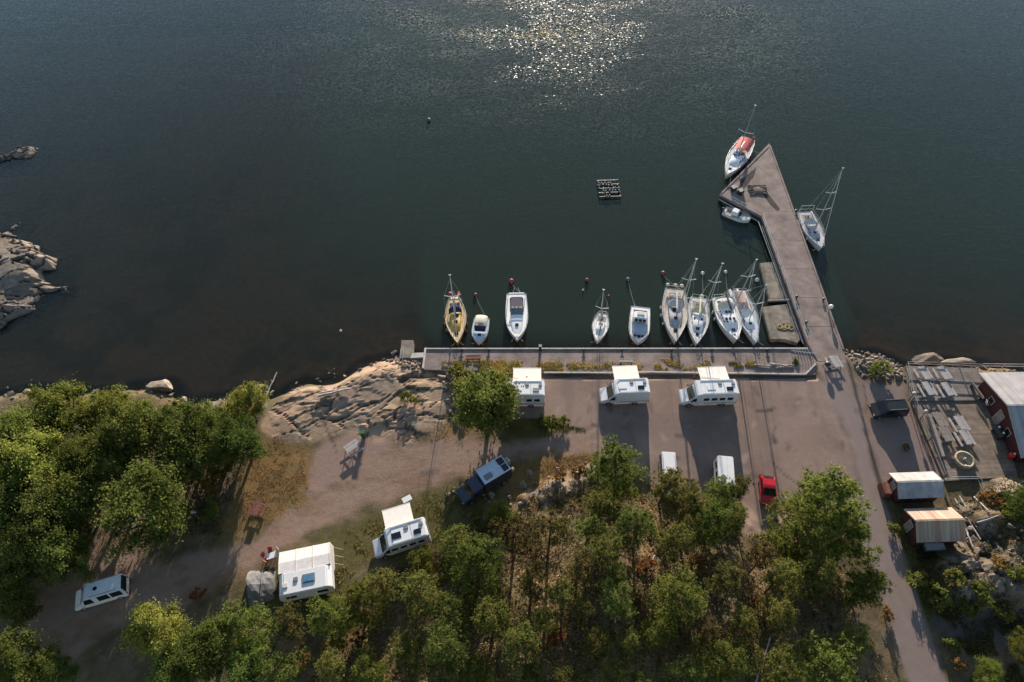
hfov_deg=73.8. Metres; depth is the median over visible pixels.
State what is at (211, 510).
shrub
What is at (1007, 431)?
window
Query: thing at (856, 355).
boulder
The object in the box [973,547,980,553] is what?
boulder
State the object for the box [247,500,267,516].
picnic table
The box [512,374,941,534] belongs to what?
gravel yard
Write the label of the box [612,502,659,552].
pine tree
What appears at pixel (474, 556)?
pine tree
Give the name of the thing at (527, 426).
green grass
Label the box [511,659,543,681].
pine tree
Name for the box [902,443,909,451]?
shrub
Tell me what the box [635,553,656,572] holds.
shrub
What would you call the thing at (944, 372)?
picnic table
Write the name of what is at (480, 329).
motorboat
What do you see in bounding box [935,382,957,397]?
picnic table
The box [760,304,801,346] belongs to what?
concrete float
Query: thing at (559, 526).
pine tree
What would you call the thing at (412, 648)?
pine tree
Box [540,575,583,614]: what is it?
pine tree
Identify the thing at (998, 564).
shrub
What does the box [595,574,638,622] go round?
pine tree
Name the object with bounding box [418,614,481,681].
pine tree
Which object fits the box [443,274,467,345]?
sailboat
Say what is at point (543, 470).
dry grass
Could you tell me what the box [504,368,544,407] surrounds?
motorhome
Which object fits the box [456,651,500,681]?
pine tree
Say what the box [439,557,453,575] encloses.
shrub
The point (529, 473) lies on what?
boulder
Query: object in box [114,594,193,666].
deciduous tree
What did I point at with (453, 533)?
pine tree
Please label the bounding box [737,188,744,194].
crate
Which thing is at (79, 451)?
deciduous tree
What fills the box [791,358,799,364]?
shrub
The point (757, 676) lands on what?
dead branch
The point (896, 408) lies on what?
parked van
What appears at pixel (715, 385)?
motorhome
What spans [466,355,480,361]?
bench
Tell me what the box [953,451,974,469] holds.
wooden tub
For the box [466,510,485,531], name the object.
shrub
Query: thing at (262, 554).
camp chair
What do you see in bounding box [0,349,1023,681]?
ground
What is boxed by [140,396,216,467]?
deciduous tree
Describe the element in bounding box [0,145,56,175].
rock islet
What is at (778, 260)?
railing
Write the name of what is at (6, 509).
deciduous tree
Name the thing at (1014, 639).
deciduous tree
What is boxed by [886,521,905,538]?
shrub
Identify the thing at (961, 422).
picnic table
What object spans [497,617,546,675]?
pine tree
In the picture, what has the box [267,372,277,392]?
log
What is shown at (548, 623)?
pine tree
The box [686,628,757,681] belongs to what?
pine tree
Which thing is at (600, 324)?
sailboat
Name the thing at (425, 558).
pine tree
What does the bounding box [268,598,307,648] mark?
pine tree
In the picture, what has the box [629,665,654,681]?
pine tree
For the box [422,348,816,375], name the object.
quay
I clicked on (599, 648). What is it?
pine tree
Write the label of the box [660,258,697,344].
sailboat
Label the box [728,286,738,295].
dinghy
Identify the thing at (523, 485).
boulder
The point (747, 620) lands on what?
pine tree
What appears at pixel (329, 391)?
log
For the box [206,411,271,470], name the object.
deciduous tree
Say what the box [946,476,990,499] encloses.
wire fence
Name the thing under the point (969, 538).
plank
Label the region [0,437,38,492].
deciduous tree
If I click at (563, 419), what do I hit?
shrub
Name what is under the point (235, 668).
deciduous tree
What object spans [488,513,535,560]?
pine tree
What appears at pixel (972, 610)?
shrub
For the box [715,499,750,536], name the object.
pine tree
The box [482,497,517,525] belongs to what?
pine tree
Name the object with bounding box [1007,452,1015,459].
barrel
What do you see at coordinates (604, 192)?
raft
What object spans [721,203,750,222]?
motorboat
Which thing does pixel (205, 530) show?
grove floor
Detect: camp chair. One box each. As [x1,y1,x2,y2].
[260,551,266,558]
[267,546,272,552]
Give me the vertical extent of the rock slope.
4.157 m
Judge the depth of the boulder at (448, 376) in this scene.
90.30 m
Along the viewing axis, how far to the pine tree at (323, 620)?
67.35 m
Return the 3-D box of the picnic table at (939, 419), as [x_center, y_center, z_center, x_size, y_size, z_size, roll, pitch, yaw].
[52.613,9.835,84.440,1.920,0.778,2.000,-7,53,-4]
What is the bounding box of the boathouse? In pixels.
[978,372,1023,461]
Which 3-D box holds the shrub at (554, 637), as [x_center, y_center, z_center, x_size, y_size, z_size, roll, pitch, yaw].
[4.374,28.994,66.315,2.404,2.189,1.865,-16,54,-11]
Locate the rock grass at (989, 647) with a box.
[911,474,1023,681]
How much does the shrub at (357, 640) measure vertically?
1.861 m
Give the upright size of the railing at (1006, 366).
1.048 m
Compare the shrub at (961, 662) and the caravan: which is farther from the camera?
the caravan
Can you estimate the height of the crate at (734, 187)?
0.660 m
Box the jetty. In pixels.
[400,340,423,359]
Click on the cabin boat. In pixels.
(639, 324)
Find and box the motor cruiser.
[505,284,527,342]
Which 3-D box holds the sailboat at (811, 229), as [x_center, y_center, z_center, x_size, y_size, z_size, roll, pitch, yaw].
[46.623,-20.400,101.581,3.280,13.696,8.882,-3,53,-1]
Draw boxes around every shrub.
[7,596,45,629]
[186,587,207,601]
[196,493,221,523]
[198,468,221,496]
[215,453,240,474]
[287,646,313,678]
[319,639,348,658]
[349,629,368,648]
[399,390,412,403]
[409,396,420,404]
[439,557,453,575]
[447,362,469,376]
[449,376,470,390]
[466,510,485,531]
[534,413,546,427]
[544,414,558,428]
[544,629,566,647]
[552,468,566,481]
[554,414,570,427]
[571,461,588,475]
[628,590,642,605]
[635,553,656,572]
[688,553,707,573]
[752,593,775,615]
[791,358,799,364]
[867,366,876,376]
[872,359,892,376]
[880,604,895,622]
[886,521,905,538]
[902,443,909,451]
[904,569,930,588]
[928,580,956,611]
[942,634,964,656]
[943,567,969,589]
[950,656,968,672]
[959,595,980,620]
[966,577,995,608]
[975,486,1008,506]
[990,554,1006,571]
[993,599,1017,622]
[999,502,1018,520]
[1004,564,1023,580]
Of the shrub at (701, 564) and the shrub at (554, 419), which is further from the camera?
the shrub at (554, 419)
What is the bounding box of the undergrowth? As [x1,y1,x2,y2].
[301,468,889,681]
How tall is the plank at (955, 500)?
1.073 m
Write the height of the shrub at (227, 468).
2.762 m
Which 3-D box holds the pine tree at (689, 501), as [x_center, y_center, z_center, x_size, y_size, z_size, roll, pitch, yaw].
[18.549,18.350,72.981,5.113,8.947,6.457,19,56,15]
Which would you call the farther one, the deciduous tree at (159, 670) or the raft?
the raft
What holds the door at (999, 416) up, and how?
in the boathouse
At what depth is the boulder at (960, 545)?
75.19 m
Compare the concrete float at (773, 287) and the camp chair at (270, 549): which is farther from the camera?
the concrete float at (773, 287)
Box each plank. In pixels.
[954,498,980,539]
[966,529,974,546]
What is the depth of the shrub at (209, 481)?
80.29 m
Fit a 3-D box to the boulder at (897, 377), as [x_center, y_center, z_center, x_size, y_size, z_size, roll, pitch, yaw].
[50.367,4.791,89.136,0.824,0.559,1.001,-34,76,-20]
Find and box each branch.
[755,637,770,681]
[977,515,998,522]
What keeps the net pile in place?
on the pier
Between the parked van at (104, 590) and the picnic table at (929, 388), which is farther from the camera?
the picnic table at (929, 388)
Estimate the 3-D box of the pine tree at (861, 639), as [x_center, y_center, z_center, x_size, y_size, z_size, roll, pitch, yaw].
[32.433,29.467,65.443,3.698,7.166,4.670,36,62,25]
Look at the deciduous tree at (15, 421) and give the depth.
77.56 m
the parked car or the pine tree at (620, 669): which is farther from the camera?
the parked car
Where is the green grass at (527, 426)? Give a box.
[261,417,960,637]
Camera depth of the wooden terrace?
82.85 m
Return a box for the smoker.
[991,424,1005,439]
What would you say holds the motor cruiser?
on the water
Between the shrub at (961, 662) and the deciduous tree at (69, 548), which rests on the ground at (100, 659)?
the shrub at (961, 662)
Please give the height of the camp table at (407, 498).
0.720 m
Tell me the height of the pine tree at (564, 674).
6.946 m
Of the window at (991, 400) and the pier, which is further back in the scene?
the pier
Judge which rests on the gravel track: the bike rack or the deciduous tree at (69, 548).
the deciduous tree at (69, 548)
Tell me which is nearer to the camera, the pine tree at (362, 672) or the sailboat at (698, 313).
the pine tree at (362, 672)
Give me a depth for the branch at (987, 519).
75.15 m
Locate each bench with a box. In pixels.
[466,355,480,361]
[619,358,632,364]
[969,382,984,398]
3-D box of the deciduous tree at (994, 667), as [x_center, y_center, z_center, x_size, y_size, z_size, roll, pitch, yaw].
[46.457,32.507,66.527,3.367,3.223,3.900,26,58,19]
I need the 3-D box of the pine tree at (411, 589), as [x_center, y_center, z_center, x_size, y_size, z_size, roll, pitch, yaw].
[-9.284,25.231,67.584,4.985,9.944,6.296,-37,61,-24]
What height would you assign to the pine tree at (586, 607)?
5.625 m
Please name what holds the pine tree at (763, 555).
on the ground at (100, 659)
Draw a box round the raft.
[597,179,620,197]
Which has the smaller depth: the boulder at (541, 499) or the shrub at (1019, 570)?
the shrub at (1019, 570)
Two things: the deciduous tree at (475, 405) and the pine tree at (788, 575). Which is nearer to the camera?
the pine tree at (788, 575)
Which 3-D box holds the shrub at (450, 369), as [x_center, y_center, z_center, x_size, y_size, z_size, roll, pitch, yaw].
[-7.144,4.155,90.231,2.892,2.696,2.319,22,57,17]
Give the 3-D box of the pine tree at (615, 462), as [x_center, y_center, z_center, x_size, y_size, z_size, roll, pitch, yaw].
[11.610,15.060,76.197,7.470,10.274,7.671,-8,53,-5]
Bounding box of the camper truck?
[455,455,513,505]
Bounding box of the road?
[816,360,944,681]
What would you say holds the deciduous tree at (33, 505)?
on the ground at (100, 659)
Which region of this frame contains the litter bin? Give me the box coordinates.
[359,430,367,437]
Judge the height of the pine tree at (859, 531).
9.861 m
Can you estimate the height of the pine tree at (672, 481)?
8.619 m
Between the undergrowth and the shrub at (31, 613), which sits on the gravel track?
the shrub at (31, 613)
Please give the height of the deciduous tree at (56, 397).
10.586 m
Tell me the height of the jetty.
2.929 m
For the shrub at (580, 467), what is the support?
on the ground at (100, 659)
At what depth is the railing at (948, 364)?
88.81 m
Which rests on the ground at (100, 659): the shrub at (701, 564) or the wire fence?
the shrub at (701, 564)
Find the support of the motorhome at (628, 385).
on the gravel yard at (778, 428)
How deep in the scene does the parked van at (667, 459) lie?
80.23 m
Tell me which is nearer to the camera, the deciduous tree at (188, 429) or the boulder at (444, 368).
the deciduous tree at (188, 429)
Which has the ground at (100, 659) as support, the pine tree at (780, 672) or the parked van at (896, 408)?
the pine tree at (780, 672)
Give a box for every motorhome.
[372,502,431,558]
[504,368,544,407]
[599,365,649,405]
[678,366,738,406]
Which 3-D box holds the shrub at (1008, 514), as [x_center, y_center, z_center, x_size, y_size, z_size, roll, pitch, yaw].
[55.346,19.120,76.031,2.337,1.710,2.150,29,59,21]
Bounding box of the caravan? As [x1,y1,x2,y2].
[270,542,342,601]
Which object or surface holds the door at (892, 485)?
in the shed at (905, 487)
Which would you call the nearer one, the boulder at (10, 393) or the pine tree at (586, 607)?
the pine tree at (586, 607)
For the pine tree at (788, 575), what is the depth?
65.49 m
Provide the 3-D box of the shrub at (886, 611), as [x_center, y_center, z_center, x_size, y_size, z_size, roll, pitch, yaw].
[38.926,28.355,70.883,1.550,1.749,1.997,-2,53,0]
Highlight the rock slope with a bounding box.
[929,475,1023,617]
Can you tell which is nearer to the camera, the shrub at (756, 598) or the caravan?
the shrub at (756, 598)
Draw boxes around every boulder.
[6,391,15,397]
[145,379,172,392]
[192,400,226,420]
[391,350,396,356]
[437,375,445,379]
[441,364,448,373]
[442,386,448,392]
[446,373,455,378]
[488,492,494,498]
[519,480,526,488]
[526,469,532,476]
[538,495,543,505]
[853,353,861,357]
[895,374,901,379]
[911,353,943,365]
[941,357,975,366]
[957,541,964,548]
[967,526,974,531]
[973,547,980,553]
[1006,523,1013,529]
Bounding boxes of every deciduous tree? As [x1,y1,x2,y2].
[0,396,70,465]
[0,416,84,494]
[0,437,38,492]
[0,467,36,539]
[0,510,99,580]
[0,532,61,593]
[0,567,38,625]
[0,620,73,681]
[3,468,96,542]
[17,371,98,436]
[21,525,105,588]
[31,464,110,532]
[34,645,82,681]
[37,426,126,496]
[67,378,136,438]
[83,436,143,495]
[89,383,184,466]
[90,443,199,579]
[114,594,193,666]
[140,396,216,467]
[143,636,197,681]
[154,440,210,489]
[159,611,235,681]
[190,422,232,474]
[192,398,236,436]
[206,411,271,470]
[213,638,269,681]
[219,380,272,424]
[448,364,527,445]
[969,653,1007,681]
[1000,485,1023,523]
[1004,626,1023,663]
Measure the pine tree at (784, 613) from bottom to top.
8.172 m
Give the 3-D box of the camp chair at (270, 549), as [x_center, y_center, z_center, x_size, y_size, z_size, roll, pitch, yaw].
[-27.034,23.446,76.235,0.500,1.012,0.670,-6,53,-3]
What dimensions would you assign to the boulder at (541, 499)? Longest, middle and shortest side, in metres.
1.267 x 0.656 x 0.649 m
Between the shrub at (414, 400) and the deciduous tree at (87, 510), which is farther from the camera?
the shrub at (414, 400)
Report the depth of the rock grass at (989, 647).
70.90 m
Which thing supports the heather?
on the ground at (100, 659)
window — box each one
[988,396,994,404]
[1004,427,1010,436]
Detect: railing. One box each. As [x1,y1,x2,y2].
[721,191,809,340]
[905,362,981,368]
[907,362,946,478]
[979,363,1023,368]
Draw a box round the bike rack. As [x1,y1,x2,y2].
[791,348,815,356]
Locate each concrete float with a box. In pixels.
[759,262,789,301]
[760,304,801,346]
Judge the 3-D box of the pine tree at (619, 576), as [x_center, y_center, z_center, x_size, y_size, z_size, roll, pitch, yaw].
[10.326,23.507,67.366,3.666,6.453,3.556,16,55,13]
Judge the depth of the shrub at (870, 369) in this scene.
88.88 m
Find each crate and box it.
[730,184,737,190]
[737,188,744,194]
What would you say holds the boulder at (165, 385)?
on the ground at (100, 659)
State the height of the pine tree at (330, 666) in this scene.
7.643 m
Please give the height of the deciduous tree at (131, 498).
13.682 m
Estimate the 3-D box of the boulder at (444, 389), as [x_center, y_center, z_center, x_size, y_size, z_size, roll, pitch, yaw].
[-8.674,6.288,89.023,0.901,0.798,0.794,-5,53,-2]
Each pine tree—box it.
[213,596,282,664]
[261,646,313,681]
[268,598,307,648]
[303,592,360,651]
[312,646,357,681]
[334,575,387,636]
[342,641,391,681]
[361,565,403,608]
[384,626,435,681]
[390,568,452,627]
[405,542,441,588]
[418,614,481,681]
[426,590,475,642]
[432,522,480,568]
[437,527,510,610]
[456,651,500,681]
[461,589,520,640]
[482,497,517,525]
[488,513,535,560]
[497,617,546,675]
[510,551,550,605]
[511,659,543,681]
[522,605,567,639]
[524,505,574,556]
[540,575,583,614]
[542,665,591,681]
[561,541,600,586]
[568,593,595,628]
[569,514,606,547]
[572,622,616,665]
[575,487,620,525]
[583,433,649,509]
[586,522,623,575]
[592,650,636,681]
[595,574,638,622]
[596,562,632,597]
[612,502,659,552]
[613,626,642,660]
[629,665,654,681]
[638,611,681,653]
[641,558,712,629]
[646,466,689,504]
[647,520,696,569]
[659,475,710,533]
[659,653,712,681]
[681,614,726,648]
[683,498,743,553]
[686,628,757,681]
[701,474,740,510]
[703,557,749,599]
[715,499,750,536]
[722,602,764,649]
[728,472,756,506]
[737,538,780,574]
[746,640,812,681]
[752,493,843,576]
[754,591,799,647]
[758,556,806,600]
[771,459,876,543]
[772,488,814,523]
[780,628,866,681]
[782,548,839,607]
[797,503,887,565]
[831,620,874,668]
[832,557,895,616]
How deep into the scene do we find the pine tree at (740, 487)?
75.15 m
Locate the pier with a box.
[718,144,845,361]
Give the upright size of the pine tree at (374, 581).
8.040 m
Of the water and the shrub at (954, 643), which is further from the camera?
the water
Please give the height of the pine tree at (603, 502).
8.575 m
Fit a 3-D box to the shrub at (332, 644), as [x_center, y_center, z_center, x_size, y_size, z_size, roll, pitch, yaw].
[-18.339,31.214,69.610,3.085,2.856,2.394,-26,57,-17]
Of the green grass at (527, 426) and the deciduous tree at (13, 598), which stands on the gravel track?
the deciduous tree at (13, 598)
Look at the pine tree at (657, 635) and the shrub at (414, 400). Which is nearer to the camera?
the pine tree at (657, 635)
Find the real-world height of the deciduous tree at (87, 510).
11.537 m
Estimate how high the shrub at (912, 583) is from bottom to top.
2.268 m
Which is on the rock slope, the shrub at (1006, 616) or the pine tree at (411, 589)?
the shrub at (1006, 616)
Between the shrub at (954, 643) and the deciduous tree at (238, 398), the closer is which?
the shrub at (954, 643)
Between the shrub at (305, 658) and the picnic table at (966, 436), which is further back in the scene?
the picnic table at (966, 436)
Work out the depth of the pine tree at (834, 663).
61.09 m
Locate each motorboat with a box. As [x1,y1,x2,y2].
[471,300,489,345]
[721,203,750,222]
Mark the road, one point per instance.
(916, 648)
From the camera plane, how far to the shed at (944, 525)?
74.09 m
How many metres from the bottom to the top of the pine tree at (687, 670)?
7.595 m
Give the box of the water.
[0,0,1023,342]
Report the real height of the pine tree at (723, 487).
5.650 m
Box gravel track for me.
[0,429,595,681]
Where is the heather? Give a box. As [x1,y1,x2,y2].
[306,475,888,681]
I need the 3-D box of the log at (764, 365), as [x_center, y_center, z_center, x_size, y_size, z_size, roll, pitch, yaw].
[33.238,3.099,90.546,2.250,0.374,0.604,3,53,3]
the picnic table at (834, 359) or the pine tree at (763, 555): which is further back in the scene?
the picnic table at (834, 359)
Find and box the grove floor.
[2,398,270,559]
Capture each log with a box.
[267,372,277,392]
[318,386,349,396]
[321,387,341,393]
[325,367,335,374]
[754,363,770,366]
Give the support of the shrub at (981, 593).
on the rock slope
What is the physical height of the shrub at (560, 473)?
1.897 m
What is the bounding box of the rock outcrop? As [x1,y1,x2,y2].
[262,360,451,445]
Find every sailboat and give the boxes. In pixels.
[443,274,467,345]
[592,289,608,344]
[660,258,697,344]
[687,263,723,346]
[712,259,757,344]
[725,105,755,179]
[732,284,767,345]
[796,167,843,250]
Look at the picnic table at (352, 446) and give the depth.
83.73 m
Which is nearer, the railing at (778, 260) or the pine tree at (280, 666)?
the pine tree at (280, 666)
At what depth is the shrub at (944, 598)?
70.85 m
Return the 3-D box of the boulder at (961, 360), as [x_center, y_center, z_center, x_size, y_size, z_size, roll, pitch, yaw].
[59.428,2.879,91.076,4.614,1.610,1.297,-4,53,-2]
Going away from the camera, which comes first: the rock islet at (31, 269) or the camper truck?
the camper truck
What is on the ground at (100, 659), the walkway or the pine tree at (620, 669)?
the pine tree at (620, 669)
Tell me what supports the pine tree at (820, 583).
on the ground at (100, 659)
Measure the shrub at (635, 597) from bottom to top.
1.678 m
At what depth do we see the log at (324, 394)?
88.39 m
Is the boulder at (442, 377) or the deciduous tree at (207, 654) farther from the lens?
the boulder at (442, 377)
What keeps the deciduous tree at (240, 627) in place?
on the ground at (100, 659)
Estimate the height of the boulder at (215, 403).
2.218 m
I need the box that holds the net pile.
[747,185,767,194]
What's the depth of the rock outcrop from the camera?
87.48 m
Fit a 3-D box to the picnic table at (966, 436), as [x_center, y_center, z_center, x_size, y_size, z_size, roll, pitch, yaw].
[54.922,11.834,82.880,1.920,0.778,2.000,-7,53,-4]
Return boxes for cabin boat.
[629,287,649,345]
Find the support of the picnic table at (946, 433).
on the wooden terrace
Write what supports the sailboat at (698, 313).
on the water
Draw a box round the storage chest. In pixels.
[922,543,945,551]
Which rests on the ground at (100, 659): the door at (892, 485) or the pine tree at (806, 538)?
the pine tree at (806, 538)
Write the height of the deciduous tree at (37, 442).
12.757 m
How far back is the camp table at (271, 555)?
75.69 m
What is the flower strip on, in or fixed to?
on the quay
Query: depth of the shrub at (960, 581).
70.92 m
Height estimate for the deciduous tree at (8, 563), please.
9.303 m
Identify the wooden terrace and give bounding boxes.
[910,401,1016,481]
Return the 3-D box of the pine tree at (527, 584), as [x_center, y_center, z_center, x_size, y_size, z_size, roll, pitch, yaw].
[1.968,24.311,67.036,4.629,8.337,4.873,-34,59,-22]
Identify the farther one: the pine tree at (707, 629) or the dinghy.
the dinghy
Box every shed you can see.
[877,471,944,502]
[901,507,965,545]
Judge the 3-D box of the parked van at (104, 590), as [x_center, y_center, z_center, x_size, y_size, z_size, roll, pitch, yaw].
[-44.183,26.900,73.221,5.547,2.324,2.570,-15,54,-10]
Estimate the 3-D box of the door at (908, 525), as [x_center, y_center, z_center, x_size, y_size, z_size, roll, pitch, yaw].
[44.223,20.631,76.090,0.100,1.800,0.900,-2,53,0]
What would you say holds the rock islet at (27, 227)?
in the water
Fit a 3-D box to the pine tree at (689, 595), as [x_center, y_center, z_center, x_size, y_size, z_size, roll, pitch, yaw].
[15.779,24.526,65.445,6.646,8.430,6.824,-12,54,-7]
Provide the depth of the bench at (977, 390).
86.50 m
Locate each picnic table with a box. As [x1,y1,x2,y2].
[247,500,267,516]
[343,438,363,457]
[824,355,843,368]
[913,366,933,380]
[916,381,937,396]
[926,412,948,426]
[932,366,952,380]
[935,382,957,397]
[937,426,954,442]
[948,415,970,431]
[953,429,975,446]
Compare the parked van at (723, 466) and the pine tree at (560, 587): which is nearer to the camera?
the pine tree at (560, 587)
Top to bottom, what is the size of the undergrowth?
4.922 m
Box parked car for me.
[758,474,778,505]
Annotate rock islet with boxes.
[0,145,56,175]
[0,228,80,335]
[8,219,37,235]
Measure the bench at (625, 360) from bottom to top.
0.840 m
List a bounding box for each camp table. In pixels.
[266,551,277,559]
[402,494,411,503]
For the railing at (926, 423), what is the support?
on the wooden deck
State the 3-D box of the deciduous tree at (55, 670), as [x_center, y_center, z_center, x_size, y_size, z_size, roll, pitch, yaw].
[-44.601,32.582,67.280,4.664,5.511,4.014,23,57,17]
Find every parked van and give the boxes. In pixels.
[74,573,130,610]
[658,451,676,495]
[712,455,734,506]
[868,399,909,419]
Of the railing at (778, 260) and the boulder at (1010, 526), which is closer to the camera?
the boulder at (1010, 526)
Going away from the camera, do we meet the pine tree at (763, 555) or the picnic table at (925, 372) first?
the pine tree at (763, 555)
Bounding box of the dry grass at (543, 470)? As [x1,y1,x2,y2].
[226,421,595,537]
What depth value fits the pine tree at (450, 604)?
63.97 m
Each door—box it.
[889,480,896,490]
[903,519,913,532]
[992,409,1004,424]
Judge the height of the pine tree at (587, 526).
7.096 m
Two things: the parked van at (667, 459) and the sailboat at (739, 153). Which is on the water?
the sailboat at (739, 153)
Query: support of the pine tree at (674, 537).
on the ground at (100, 659)
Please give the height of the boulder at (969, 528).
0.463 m
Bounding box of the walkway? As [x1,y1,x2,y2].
[719,168,805,343]
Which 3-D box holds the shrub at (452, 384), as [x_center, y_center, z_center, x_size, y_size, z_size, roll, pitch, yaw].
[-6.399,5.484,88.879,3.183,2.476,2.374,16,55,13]
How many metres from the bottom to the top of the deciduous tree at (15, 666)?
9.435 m
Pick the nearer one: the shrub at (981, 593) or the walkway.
the shrub at (981, 593)
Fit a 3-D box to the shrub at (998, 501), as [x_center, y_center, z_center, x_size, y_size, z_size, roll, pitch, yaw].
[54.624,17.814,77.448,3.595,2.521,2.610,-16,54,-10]
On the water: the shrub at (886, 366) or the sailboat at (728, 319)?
the sailboat at (728, 319)
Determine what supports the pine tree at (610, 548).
on the ground at (100, 659)
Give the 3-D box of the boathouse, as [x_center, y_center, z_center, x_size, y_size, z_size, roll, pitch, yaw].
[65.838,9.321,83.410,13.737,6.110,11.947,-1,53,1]
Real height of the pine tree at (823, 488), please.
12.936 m
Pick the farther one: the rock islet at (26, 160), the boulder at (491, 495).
the rock islet at (26, 160)
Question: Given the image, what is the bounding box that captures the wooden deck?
[902,366,983,401]
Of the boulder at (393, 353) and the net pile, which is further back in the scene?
the net pile
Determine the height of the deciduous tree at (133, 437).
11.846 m
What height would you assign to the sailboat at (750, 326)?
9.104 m
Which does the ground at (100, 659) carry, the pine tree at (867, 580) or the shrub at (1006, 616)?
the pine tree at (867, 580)
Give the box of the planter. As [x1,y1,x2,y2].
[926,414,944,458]
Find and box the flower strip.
[442,358,755,375]
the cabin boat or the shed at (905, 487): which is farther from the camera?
the cabin boat
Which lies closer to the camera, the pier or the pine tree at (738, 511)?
the pine tree at (738, 511)
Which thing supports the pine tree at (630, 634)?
on the ground at (100, 659)
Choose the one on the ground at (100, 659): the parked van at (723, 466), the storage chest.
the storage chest
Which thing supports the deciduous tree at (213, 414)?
on the ground at (100, 659)
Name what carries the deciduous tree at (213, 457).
on the ground at (100, 659)
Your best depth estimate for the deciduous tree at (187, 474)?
77.51 m
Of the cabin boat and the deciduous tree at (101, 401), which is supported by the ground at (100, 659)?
the deciduous tree at (101, 401)
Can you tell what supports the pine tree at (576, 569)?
on the ground at (100, 659)
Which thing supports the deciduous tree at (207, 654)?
on the ground at (100, 659)
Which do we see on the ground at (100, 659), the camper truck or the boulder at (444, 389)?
the camper truck
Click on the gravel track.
(343, 482)
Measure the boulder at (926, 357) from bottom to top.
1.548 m
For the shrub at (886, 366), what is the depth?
88.69 m
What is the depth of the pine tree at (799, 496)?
73.50 m
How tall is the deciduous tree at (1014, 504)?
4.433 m
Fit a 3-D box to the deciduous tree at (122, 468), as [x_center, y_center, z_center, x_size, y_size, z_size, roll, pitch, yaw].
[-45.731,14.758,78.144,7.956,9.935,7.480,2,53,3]
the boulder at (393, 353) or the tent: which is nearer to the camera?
the tent
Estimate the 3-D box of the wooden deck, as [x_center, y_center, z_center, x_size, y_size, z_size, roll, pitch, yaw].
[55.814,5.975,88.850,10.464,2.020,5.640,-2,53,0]
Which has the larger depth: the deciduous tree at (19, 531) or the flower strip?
the flower strip
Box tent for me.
[246,569,275,606]
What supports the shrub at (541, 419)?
on the ground at (100, 659)
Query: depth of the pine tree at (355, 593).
68.83 m
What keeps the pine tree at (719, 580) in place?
on the ground at (100, 659)
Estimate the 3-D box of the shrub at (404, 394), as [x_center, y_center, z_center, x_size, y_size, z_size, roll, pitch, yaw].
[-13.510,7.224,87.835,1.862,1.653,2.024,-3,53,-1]
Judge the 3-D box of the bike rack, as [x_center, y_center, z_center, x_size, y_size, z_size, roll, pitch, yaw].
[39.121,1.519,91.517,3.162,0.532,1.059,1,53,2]
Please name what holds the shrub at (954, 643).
on the ground at (100, 659)
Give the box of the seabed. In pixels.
[0,105,1023,400]
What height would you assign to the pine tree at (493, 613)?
9.945 m

